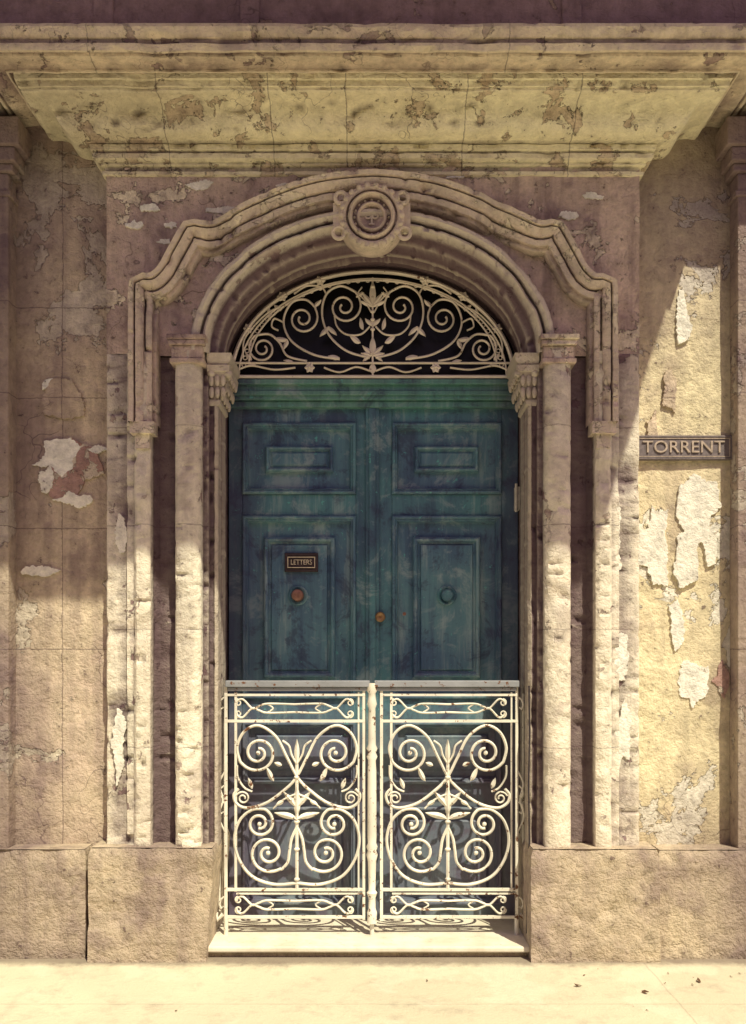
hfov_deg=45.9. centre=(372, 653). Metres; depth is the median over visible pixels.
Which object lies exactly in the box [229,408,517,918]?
double door
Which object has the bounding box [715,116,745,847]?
end pilaster
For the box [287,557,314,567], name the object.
letter plate rim
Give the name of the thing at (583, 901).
plinth jamb
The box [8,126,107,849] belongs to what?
wall
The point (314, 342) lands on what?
fanlight glass
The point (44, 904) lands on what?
plinth wall
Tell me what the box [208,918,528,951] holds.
doorstep
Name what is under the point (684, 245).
wall
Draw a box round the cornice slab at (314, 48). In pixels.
[0,23,745,127]
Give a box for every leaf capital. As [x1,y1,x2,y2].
[207,353,239,417]
[506,353,538,417]
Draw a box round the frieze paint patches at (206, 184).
[124,176,603,244]
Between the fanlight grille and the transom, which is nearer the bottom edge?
the transom
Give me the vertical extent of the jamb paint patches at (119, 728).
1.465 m
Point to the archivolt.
(252, 280)
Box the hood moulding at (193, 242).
[128,169,617,448]
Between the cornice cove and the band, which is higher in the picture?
the band
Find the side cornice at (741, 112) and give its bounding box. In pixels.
[0,102,745,115]
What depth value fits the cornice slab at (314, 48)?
4.02 m
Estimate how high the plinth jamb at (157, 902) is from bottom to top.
0.622 m
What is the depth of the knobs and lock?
4.91 m
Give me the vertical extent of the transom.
0.144 m
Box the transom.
[229,379,516,409]
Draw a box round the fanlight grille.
[233,269,512,378]
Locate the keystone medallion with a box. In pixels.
[331,182,411,257]
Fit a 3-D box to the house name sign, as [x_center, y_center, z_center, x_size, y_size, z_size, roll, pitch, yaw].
[1.611,-1.067,4.595,0.516,0.126,0.050,0,0,0]
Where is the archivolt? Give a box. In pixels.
[191,208,553,353]
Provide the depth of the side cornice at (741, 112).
4.50 m
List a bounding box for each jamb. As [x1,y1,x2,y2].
[87,825,229,962]
[107,350,228,848]
[514,830,660,962]
[518,350,638,849]
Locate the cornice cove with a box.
[13,73,732,181]
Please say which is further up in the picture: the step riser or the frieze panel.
the frieze panel
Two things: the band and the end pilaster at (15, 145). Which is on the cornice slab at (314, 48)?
the band
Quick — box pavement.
[0,957,745,1023]
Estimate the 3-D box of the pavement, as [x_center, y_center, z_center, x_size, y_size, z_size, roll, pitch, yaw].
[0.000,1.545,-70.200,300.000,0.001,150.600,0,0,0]
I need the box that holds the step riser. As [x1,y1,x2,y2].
[209,952,527,956]
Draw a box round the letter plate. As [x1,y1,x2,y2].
[285,553,317,571]
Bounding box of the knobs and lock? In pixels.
[288,586,456,621]
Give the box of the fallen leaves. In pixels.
[175,972,741,1010]
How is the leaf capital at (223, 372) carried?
attached to the jamb at (167, 616)
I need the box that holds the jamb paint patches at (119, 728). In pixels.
[110,504,631,785]
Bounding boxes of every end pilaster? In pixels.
[0,116,30,847]
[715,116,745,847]
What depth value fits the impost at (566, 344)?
4.43 m
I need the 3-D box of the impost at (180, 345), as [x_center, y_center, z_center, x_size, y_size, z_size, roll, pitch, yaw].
[-0.937,-1.530,4.489,0.197,0.140,0.154,0,0,0]
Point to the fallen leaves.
(645, 991)
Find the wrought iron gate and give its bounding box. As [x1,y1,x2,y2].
[216,680,524,934]
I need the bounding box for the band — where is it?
[0,0,745,24]
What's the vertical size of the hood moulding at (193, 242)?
1.393 m
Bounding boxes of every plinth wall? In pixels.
[0,844,92,958]
[652,844,745,958]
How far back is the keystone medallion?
4.42 m
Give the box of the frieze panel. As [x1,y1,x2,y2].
[106,166,639,355]
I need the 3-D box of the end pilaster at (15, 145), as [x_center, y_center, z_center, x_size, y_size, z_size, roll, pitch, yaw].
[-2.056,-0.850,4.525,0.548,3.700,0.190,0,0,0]
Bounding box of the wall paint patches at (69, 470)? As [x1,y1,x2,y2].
[21,290,729,707]
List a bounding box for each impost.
[166,334,207,369]
[538,334,579,368]
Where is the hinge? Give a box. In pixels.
[514,483,519,511]
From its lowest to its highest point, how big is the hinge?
0.155 m
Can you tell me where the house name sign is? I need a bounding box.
[639,435,731,460]
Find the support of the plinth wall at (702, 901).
on the pavement
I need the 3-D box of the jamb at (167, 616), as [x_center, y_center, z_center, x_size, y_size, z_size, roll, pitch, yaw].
[-1.080,-0.264,4.708,0.561,2.528,0.543,0,0,0]
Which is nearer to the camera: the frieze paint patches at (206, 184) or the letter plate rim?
the frieze paint patches at (206, 184)
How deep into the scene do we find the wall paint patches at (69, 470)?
4.59 m
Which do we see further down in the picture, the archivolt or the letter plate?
the letter plate
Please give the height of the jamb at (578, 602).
2.528 m
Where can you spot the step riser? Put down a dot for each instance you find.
(368, 954)
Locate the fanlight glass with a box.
[232,274,513,374]
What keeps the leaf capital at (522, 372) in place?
attached to the jamb at (578, 602)
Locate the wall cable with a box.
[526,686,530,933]
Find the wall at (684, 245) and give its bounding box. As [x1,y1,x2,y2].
[636,127,736,850]

